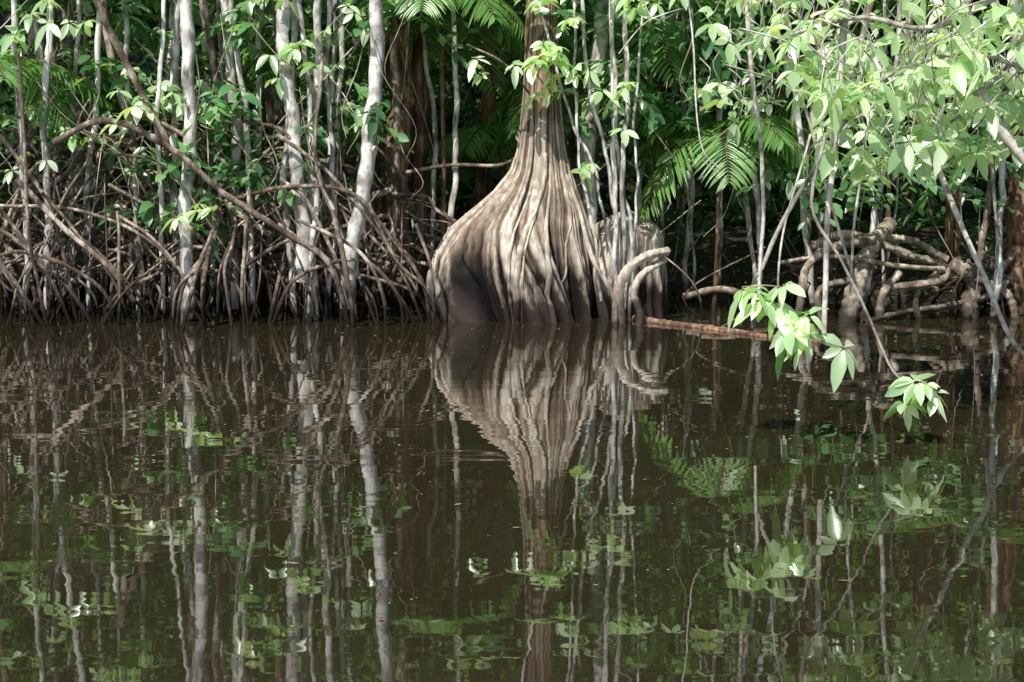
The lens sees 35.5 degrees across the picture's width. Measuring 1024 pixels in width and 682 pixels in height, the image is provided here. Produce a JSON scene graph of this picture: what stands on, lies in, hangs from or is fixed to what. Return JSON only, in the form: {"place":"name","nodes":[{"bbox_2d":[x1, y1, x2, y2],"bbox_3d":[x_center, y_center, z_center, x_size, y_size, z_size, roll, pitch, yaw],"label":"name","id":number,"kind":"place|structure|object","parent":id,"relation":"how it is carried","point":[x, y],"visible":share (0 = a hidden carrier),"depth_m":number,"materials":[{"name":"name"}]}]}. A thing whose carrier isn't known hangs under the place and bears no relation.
{"place":"outdoors","nodes":[
{"label":"outdoors","id":0,"kind":"place"},
{"bbox_2d":[0,0,798,236],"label":"understory leaf clusters","id":1,"kind":"object","parent":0,"point":[137,109],"visible":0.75,"depth_m":15.89,"materials":[{"name":"green plant"}]},
{"bbox_2d":[0,0,1008,307],"bbox_3d":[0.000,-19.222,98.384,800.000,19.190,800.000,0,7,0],"label":"ground","id":2,"kind":"structure","parent":0,"point":[734,246],"depth_m":24.29,"materials":[{"name":"brown soil"}]},
{"bbox_2d":[0,213,85,317],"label":"mangrove tree","id":3,"kind":"object","parent":2,"relation":"on","point":[17,236],"visible":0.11,"depth_m":16.62,"materials":[{"name":"brown plant"}]},
{"bbox_2d":[0,51,113,314],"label":"palm plant","id":4,"kind":"object","parent":2,"relation":"on","point":[31,73],"visible":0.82,"depth_m":16.25,"materials":[{"name":"green plant"}]},
{"bbox_2d":[0,198,135,321],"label":"mangrove tree","id":5,"kind":"object","parent":2,"relation":"on","point":[16,271],"visible":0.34,"depth_m":16.80,"materials":[{"name":"brown plant"}]},
{"bbox_2d":[9,0,239,314],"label":"mangrove tree","id":6,"kind":"object","parent":2,"relation":"on","point":[82,74],"visible":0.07,"depth_m":17.90,"materials":[{"name":"brown plant"}]},
{"bbox_2d":[0,0,267,321],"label":"mangrove tree","id":7,"kind":"object","parent":2,"relation":"on","point":[16,216],"visible":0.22,"depth_m":16.94,"materials":[{"name":"brown plant"}]},
{"bbox_2d":[0,0,302,328],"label":"mangrove tree","id":8,"kind":"object","parent":2,"relation":"on","point":[131,134],"visible":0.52,"depth_m":16.59,"materials":[{"name":"brown plant"}]},
{"bbox_2d":[167,0,179,310],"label":"slender tree","id":9,"kind":"object","parent":2,"relation":"on","point":[173,77],"visible":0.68,"depth_m":16.43,"materials":[{"name":"grey plant"}]},
{"bbox_2d":[9,0,349,322],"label":"mangrove tree","id":10,"kind":"object","parent":2,"relation":"on","point":[128,273],"visible":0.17,"depth_m":16.70,"materials":[{"name":"brown plant"}]},
{"bbox_2d":[220,0,241,308],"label":"slender tree","id":11,"kind":"object","parent":2,"relation":"on","point":[236,158],"visible":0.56,"depth_m":16.42,"materials":[{"name":"grey plant"}]},
{"bbox_2d":[234,3,243,199],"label":"slender tree","id":12,"kind":"object","parent":2,"relation":"on","point":[241,120],"visible":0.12,"depth_m":17.68,"materials":[{"name":"grey plant"}]},
{"bbox_2d":[67,0,415,332],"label":"mangrove tree","id":13,"kind":"object","parent":2,"relation":"on","point":[208,247],"visible":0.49,"depth_m":16.12,"materials":[{"name":"brown plant"}]},
{"bbox_2d":[109,14,408,317],"bbox_3d":[-2.511,-3.523,17.583,4.286,7.135,2.160,-1,7,-11],"label":"mangrove tree","id":14,"kind":"object","parent":2,"relation":"on","point":[268,107],"visible":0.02,"depth_m":17.60,"materials":[{"name":"brown plant"}]},
{"bbox_2d":[180,28,385,180],"bbox_3d":[-2.590,-1.906,18.102,2.424,3.151,2.565,-5,9,-37],"label":"palm plant","id":15,"kind":"object","parent":2,"relation":"on","point":[311,54],"visible":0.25,"depth_m":17.59,"materials":[{"name":"green plant"}]},
{"bbox_2d":[147,0,436,325],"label":"mangrove tree","id":16,"kind":"object","parent":2,"relation":"on","point":[325,249],"visible":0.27,"depth_m":16.69,"materials":[{"name":"brown plant"}]},
{"bbox_2d":[276,0,310,282],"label":"slender tree","id":17,"kind":"object","parent":2,"relation":"on","point":[291,106],"visible":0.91,"depth_m":16.03,"materials":[{"name":"grey plant"}]},
{"bbox_2d":[206,12,447,323],"bbox_3d":[-1.772,-3.472,17.229,4.012,7.131,2.588,-4,8,-27],"label":"mangrove tree","id":18,"kind":"object","parent":2,"relation":"on","point":[345,156],"visible":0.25,"depth_m":16.86,"materials":[{"name":"brown plant"}]},
{"bbox_2d":[320,0,338,309],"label":"slender tree","id":19,"kind":"object","parent":2,"relation":"on","point":[334,52],"visible":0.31,"depth_m":17.10,"materials":[{"name":"grey plant"}]},
{"bbox_2d":[233,9,456,317],"bbox_3d":[-1.297,-3.421,16.837,3.688,7.174,1.531,2,7,14],"label":"mangrove tree","id":20,"kind":"object","parent":2,"relation":"on","point":[385,266],"visible":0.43,"depth_m":16.89,"materials":[{"name":"brown plant"}]},
{"bbox_2d":[341,0,348,231],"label":"slender tree","id":21,"kind":"object","parent":2,"relation":"on","point":[345,141],"visible":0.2,"depth_m":18.44,"materials":[{"name":"grey plant"}]},
{"bbox_2d":[340,0,384,308],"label":"slender tree","id":22,"kind":"object","parent":2,"relation":"on","point":[356,226],"visible":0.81,"depth_m":15.92,"materials":[{"name":"grey plant"}]},
{"bbox_2d":[368,211,379,308],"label":"slender tree","id":23,"kind":"object","parent":2,"relation":"on","point":[372,232],"visible":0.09,"depth_m":17.19,"materials":[{"name":"grey plant"}]},
{"bbox_2d":[365,58,384,289],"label":"brown trunk tree","id":24,"kind":"object","parent":2,"relation":"on","point":[375,178],"visible":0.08,"depth_m":17.75,"materials":[{"name":"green plant"}]},
{"bbox_2d":[384,1,415,301],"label":"brown trunk tree","id":25,"kind":"object","parent":2,"relation":"on","point":[406,120],"visible":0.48,"depth_m":17.07,"materials":[{"name":"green plant"}]},
{"bbox_2d":[410,12,429,300],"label":"brown trunk tree","id":26,"kind":"object","parent":2,"relation":"on","point":[420,145],"visible":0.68,"depth_m":17.52,"materials":[{"name":"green plant"}]},
{"bbox_2d":[323,0,525,237],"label":"palm plant","id":27,"kind":"object","parent":2,"relation":"on","point":[439,10],"visible":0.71,"depth_m":17.09,"materials":[{"name":"green plant"}]},
{"bbox_2d":[419,11,438,272],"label":"slender tree","id":28,"kind":"object","parent":2,"relation":"on","point":[434,126],"visible":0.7,"depth_m":17.40,"materials":[{"name":"grey plant"}]},
{"bbox_2d":[474,0,497,204],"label":"brown trunk tree","id":29,"kind":"object","parent":2,"relation":"on","point":[483,185],"visible":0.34,"depth_m":19.29,"materials":[{"name":"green plant"}]},
{"bbox_2d":[426,117,575,179],"bbox_3d":[-0.116,-1.611,19.137,1.835,2.144,1.952,0,7,0],"label":"palm plant","id":30,"kind":"object","parent":2,"relation":"on","point":[466,134],"visible":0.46,"depth_m":18.43,"materials":[{"name":"green plant"}]},
{"bbox_2d":[0,0,1007,227],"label":"distant forest foliage","id":31,"kind":"object","parent":2,"relation":"on","point":[466,188],"visible":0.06,"depth_m":28.52,"materials":[{"name":"green plant"}]},
{"bbox_2d":[4,255,1005,307],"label":"leaf litter","id":32,"kind":"object","parent":2,"relation":"on","point":[773,279],"visible":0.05,"depth_m":19.84,"materials":[{"name":"brown plant"}]},
{"bbox_2d":[0,0,1009,276],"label":"forest","id":33,"kind":"object","parent":2,"relation":"on","point":[672,214],"depth_m":21.62,"materials":[{"name":"green plant"}]},
{"bbox_2d":[0,0,1014,327],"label":"stilt roots","id":34,"kind":"object","parent":2,"relation":"on","point":[120,280],"visible":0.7,"depth_m":16.00,"materials":[{"name":"brown plant"}]},
{"bbox_2d":[0,0,1023,258],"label":"understory","id":35,"kind":"object","parent":2,"relation":"on","point":[144,34],"depth_m":16.38,"materials":[{"name":"green plant"}]},
{"bbox_2d":[426,0,670,325],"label":"buttress tree","id":36,"kind":"object","parent":2,"relation":"on","point":[516,244],"visible":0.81,"depth_m":16.23,"materials":[{"name":"brown plant"}]},
{"bbox_2d":[536,0,613,280],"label":"slender tree","id":37,"kind":"object","parent":2,"relation":"on","point":[585,148],"visible":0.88,"depth_m":16.20,"materials":[{"name":"plant"}]},
{"bbox_2d":[574,48,582,197],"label":"slender tree","id":38,"kind":"object","parent":2,"relation":"on","point":[578,92],"visible":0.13,"depth_m":17.66,"materials":[{"name":"grey plant"}]},
{"bbox_2d":[484,54,690,173],"bbox_3d":[0.876,-1.686,17.956,2.389,2.976,2.496,0,7,0],"label":"palm plant","id":39,"kind":"object","parent":2,"relation":"on","point":[513,112],"visible":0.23,"depth_m":17.75,"materials":[{"name":"green plant"}]},
{"bbox_2d":[572,0,602,300],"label":"slender tree","id":40,"kind":"object","parent":2,"relation":"on","point":[578,158],"visible":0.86,"depth_m":16.12,"materials":[{"name":"grey plant"}]},
{"bbox_2d":[609,0,618,283],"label":"slender tree","id":41,"kind":"object","parent":2,"relation":"on","point":[614,168],"visible":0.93,"depth_m":16.12,"materials":[{"name":"grey plant"}]},
{"bbox_2d":[489,0,757,211],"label":"palm plant","id":42,"kind":"object","parent":2,"relation":"on","point":[651,48],"visible":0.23,"depth_m":16.84,"materials":[{"name":"green plant"}]},
{"bbox_2d":[637,31,655,211],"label":"slender tree","id":43,"kind":"object","parent":2,"relation":"on","point":[650,76],"visible":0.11,"depth_m":18.12,"materials":[{"name":"grey plant"}]},
{"bbox_2d":[638,0,670,274],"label":"brown trunk tree","id":44,"kind":"object","parent":2,"relation":"on","point":[660,88],"visible":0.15,"depth_m":19.80,"materials":[{"name":"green plant"}]},
{"bbox_2d":[660,5,684,247],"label":"slender tree","id":45,"kind":"object","parent":2,"relation":"on","point":[662,197],"visible":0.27,"depth_m":19.02,"materials":[{"name":"grey plant"}]},
{"bbox_2d":[668,9,694,292],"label":"slender tree","id":46,"kind":"object","parent":2,"relation":"on","point":[685,281],"visible":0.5,"depth_m":18.40,"materials":[{"name":"grey plant"}]},
{"bbox_2d":[686,18,697,299],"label":"slender tree","id":47,"kind":"object","parent":2,"relation":"on","point":[688,199],"visible":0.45,"depth_m":18.41,"materials":[{"name":"grey plant"}]},
{"bbox_2d":[714,0,723,285],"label":"slender tree","id":48,"kind":"object","parent":2,"relation":"on","point":[719,114],"visible":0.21,"depth_m":18.93,"materials":[{"name":"grey plant"}]},
{"bbox_2d":[627,113,835,311],"bbox_3d":[2.284,-1.067,17.096,2.120,2.714,2.196,0,7,0],"label":"palm plant","id":49,"kind":"object","parent":2,"relation":"on","point":[774,137],"visible":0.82,"depth_m":16.46,"materials":[{"name":"green plant"}]},
{"bbox_2d":[749,2,844,306],"bbox_3d":[3.150,-3.524,17.526,1.570,7.135,0.436,2,7,15],"label":"mangrove tree","id":50,"kind":"object","parent":2,"relation":"on","point":[793,269],"visible":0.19,"depth_m":17.76,"materials":[{"name":"brown plant"}]},
{"bbox_2d":[810,0,836,273],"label":"brown trunk tree","id":51,"kind":"object","parent":2,"relation":"on","point":[833,261],"visible":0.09,"depth_m":19.83,"materials":[{"name":"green plant"}]},
{"bbox_2d":[766,61,1003,296],"bbox_3d":[4.404,-1.769,18.112,3.056,2.843,2.738,7,10,44],"label":"tree","id":52,"kind":"object","parent":2,"relation":"on","point":[888,189],"visible":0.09,"depth_m":18.07,"materials":[{"name":"green plant"}]},
{"bbox_2d":[881,35,907,285],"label":"slender tree","id":53,"kind":"object","parent":2,"relation":"on","point":[897,195],"visible":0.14,"depth_m":18.63,"materials":[{"name":"grey plant"}]},
{"bbox_2d":[932,0,962,288],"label":"brown trunk tree","id":54,"kind":"object","parent":2,"relation":"on","point":[951,240],"visible":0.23,"depth_m":18.88,"materials":[{"name":"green plant"}]},
{"bbox_2d":[919,155,1005,318],"bbox_3d":[5.074,-3.403,16.629,1.855,7.159,1.095,0,7,0],"label":"mangrove tree","id":55,"kind":"object","parent":2,"relation":"on","point":[985,222],"visible":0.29,"depth_m":16.96,"materials":[{"name":"grey plant"}]},
{"bbox_2d":[930,225,1017,315],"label":"mangrove tree","id":56,"kind":"object","parent":2,"relation":"on","point":[1009,259],"visible":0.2,"depth_m":17.21,"materials":[{"name":"brown plant"}]},
{"bbox_2d":[0,294,1023,681],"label":"water","id":57,"kind":"structure","parent":0,"point":[406,570],"depth_m":8.07,"materials":[{"name":"brown liquid"}]},
{"bbox_2d":[10,0,30,320],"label":"slender tree","id":58,"kind":"object","parent":57,"relation":"in","point":[14,20],"visible":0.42,"depth_m":16.20,"materials":[{"name":"grey plant"}]},
{"bbox_2d":[30,2,60,311],"bbox_3d":[-4.984,-4.180,16.750,0.340,7.908,0.160,3,8,24],"label":"slender tree","id":59,"kind":"object","parent":57,"relation":"in","point":[40,52],"visible":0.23,"depth_m":16.84,"materials":[{"name":"grey plant"}]},
{"bbox_2d":[39,0,53,318],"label":"slender tree","id":60,"kind":"object","parent":57,"relation":"on","point":[45,98],"visible":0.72,"depth_m":16.15,"materials":[{"name":"grey plant"}]},
{"bbox_2d":[69,0,81,312],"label":"slender tree","id":61,"kind":"object","parent":57,"relation":"in","point":[76,56],"visible":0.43,"depth_m":16.82,"materials":[{"name":"grey plant"}]},
{"bbox_2d":[83,11,101,315],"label":"slender tree","id":62,"kind":"object","parent":57,"relation":"in","point":[97,52],"visible":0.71,"depth_m":16.53,"materials":[{"name":"grey plant"}]},
{"bbox_2d":[121,0,141,314],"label":"slender tree","id":63,"kind":"object","parent":57,"relation":"in","point":[127,87],"visible":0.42,"depth_m":16.68,"materials":[{"name":"grey plant"}]},
{"bbox_2d":[154,0,166,318],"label":"slender tree","id":64,"kind":"object","parent":57,"relation":"in","point":[158,147],"visible":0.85,"depth_m":16.24,"materials":[{"name":"grey plant"}]},
{"bbox_2d":[148,0,173,309],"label":"slender tree","id":65,"kind":"object","parent":57,"relation":"in","point":[169,54],"visible":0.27,"depth_m":17.16,"materials":[{"name":"grey plant"}]},
{"bbox_2d":[178,0,196,321],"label":"slender tree","id":66,"kind":"object","parent":57,"relation":"in","point":[190,105],"visible":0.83,"depth_m":16.03,"materials":[{"name":"grey plant"}]},
{"bbox_2d":[200,24,213,302],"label":"slender tree","id":67,"kind":"object","parent":57,"relation":"in","point":[204,51],"visible":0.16,"depth_m":17.05,"materials":[{"name":"grey plant"}]},
{"bbox_2d":[210,0,226,314],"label":"slender tree","id":68,"kind":"object","parent":57,"relation":"in","point":[222,75],"visible":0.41,"depth_m":16.63,"materials":[{"name":"grey plant"}]},
{"bbox_2d":[228,0,257,318],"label":"slender tree","id":69,"kind":"object","parent":57,"relation":"in","point":[246,105],"visible":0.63,"depth_m":16.22,"materials":[{"name":"grey plant"}]},
{"bbox_2d":[255,3,272,312],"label":"slender tree","id":70,"kind":"object","parent":57,"relation":"in","point":[259,81],"visible":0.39,"depth_m":16.78,"materials":[{"name":"grey plant"}]},
{"bbox_2d":[279,0,298,318],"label":"slender tree","id":71,"kind":"object","parent":57,"relation":"in","point":[284,163],"visible":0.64,"depth_m":16.27,"materials":[{"name":"grey plant"}]},
{"bbox_2d":[297,0,319,321],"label":"slender tree","id":72,"kind":"object","parent":57,"relation":"in","point":[316,193],"visible":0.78,"depth_m":16.07,"materials":[{"name":"grey plant"}]},
{"bbox_2d":[306,0,322,320],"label":"slender tree","id":73,"kind":"object","parent":57,"relation":"in","point":[317,12],"visible":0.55,"depth_m":16.13,"materials":[{"name":"grey plant"}]},
{"bbox_2d":[323,0,337,317],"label":"slender tree","id":74,"kind":"object","parent":57,"relation":"in","point":[330,128],"visible":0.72,"depth_m":16.35,"materials":[{"name":"grey plant"}]},
{"bbox_2d":[329,0,344,312],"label":"slender tree","id":75,"kind":"object","parent":57,"relation":"in","point":[342,53],"visible":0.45,"depth_m":16.76,"materials":[{"name":"grey plant"}]},
{"bbox_2d":[447,0,459,230],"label":"slender tree","id":76,"kind":"object","parent":57,"relation":"in","point":[454,138],"visible":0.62,"depth_m":16.88,"materials":[{"name":"grey plant"}]},
{"bbox_2d":[0,0,986,309],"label":"dry vine stems","id":77,"kind":"object","parent":57,"relation":"in","point":[360,128],"visible":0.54,"depth_m":16.20,"materials":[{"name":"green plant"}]},
{"bbox_2d":[0,324,1015,650],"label":"floating leaves","id":78,"kind":"object","parent":57,"relation":"on","point":[516,452],"visible":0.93,"depth_m":9.40,"materials":[{"name":"green plant"}]},
{"bbox_2d":[579,0,608,227],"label":"slender tree","id":79,"kind":"object","parent":57,"relation":"on","point":[600,46],"visible":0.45,"depth_m":16.80,"materials":[{"name":"grey plant"}]},
{"bbox_2d":[580,0,619,290],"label":"slender tree","id":80,"kind":"object","parent":57,"relation":"in","point":[594,112],"visible":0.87,"depth_m":16.17,"materials":[{"name":"grey plant"}]},
{"bbox_2d":[609,0,632,319],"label":"slender tree","id":81,"kind":"object","parent":57,"relation":"in","point":[630,227],"visible":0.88,"depth_m":16.28,"materials":[{"name":"grey plant"}]},
{"bbox_2d":[619,7,630,309],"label":"slender tree","id":82,"kind":"object","parent":57,"relation":"on","point":[623,167],"visible":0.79,"depth_m":16.16,"materials":[{"name":"grey plant"}]},
{"bbox_2d":[621,8,641,212],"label":"slender tree","id":83,"kind":"object","parent":57,"relation":"on","point":[639,187],"visible":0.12,"depth_m":17.27,"materials":[{"name":"grey plant"}]},
{"bbox_2d":[624,6,644,306],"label":"slender tree","id":84,"kind":"object","parent":57,"relation":"on","point":[635,153],"visible":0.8,"depth_m":16.10,"materials":[{"name":"grey plant"}]},
{"bbox_2d":[631,315,820,342],"bbox_3d":[2.291,-0.153,15.586,0.738,0.154,2.573,-5,9,-38],"label":"floating log","id":85,"kind":"object","parent":57,"relation":"in","point":[723,328],"visible":0.54,"depth_m":15.62,"materials":[{"name":"brown wood"}]},
{"bbox_2d":[732,9,756,302],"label":"slender tree","id":86,"kind":"object","parent":57,"relation":"on","point":[751,248],"visible":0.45,"depth_m":17.27,"materials":[{"name":"grey plant"}]},
{"bbox_2d":[746,9,763,309],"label":"slender tree","id":87,"kind":"object","parent":57,"relation":"on","point":[758,206],"visible":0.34,"depth_m":16.81,"materials":[{"name":"grey plant"}]},
{"bbox_2d":[782,3,816,314],"bbox_3d":[2.888,-4.112,16.564,0.749,7.818,0.137,1,7,11],"label":"slender tree","id":88,"kind":"object","parent":57,"relation":"in","point":[806,238],"visible":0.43,"depth_m":16.86,"materials":[{"name":"grey plant"}]},
{"bbox_2d":[618,0,1023,431],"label":"overhanging tree","id":89,"kind":"object","parent":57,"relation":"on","point":[960,61],"visible":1,"depth_m":10.13,"materials":[{"name":"green plant"}]},
{"bbox_2d":[682,217,1018,322],"bbox_3d":[3.630,-0.602,16.587,3.619,1.334,1.078,0,7,0],"label":"gnarled root stump","id":90,"kind":"object","parent":57,"relation":"in","point":[871,245],"visible":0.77,"depth_m":16.43,"materials":[{"name":"brown wood"}]},
{"bbox_2d":[860,1,887,309],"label":"slender tree","id":91,"kind":"object","parent":57,"relation":"in","point":[882,259],"visible":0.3,"depth_m":17.29,"materials":[{"name":"grey plant"}]},
{"bbox_2d":[864,1,901,305],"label":"slender tree","id":92,"kind":"object","parent":57,"relation":"in","point":[880,189],"visible":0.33,"depth_m":16.93,"materials":[{"name":"grey plant"}]},
{"bbox_2d":[989,0,1019,319],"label":"slender tree","id":93,"kind":"object","parent":57,"relation":"in","point":[999,278],"visible":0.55,"depth_m":16.37,"materials":[{"name":"grey plant"}]},
{"bbox_2d":[1004,0,1023,314],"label":"brown trunk tree","id":94,"kind":"object","parent":57,"relation":"in","point":[1014,222],"visible":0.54,"depth_m":16.79,"materials":[{"name":"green plant"}]}
]}

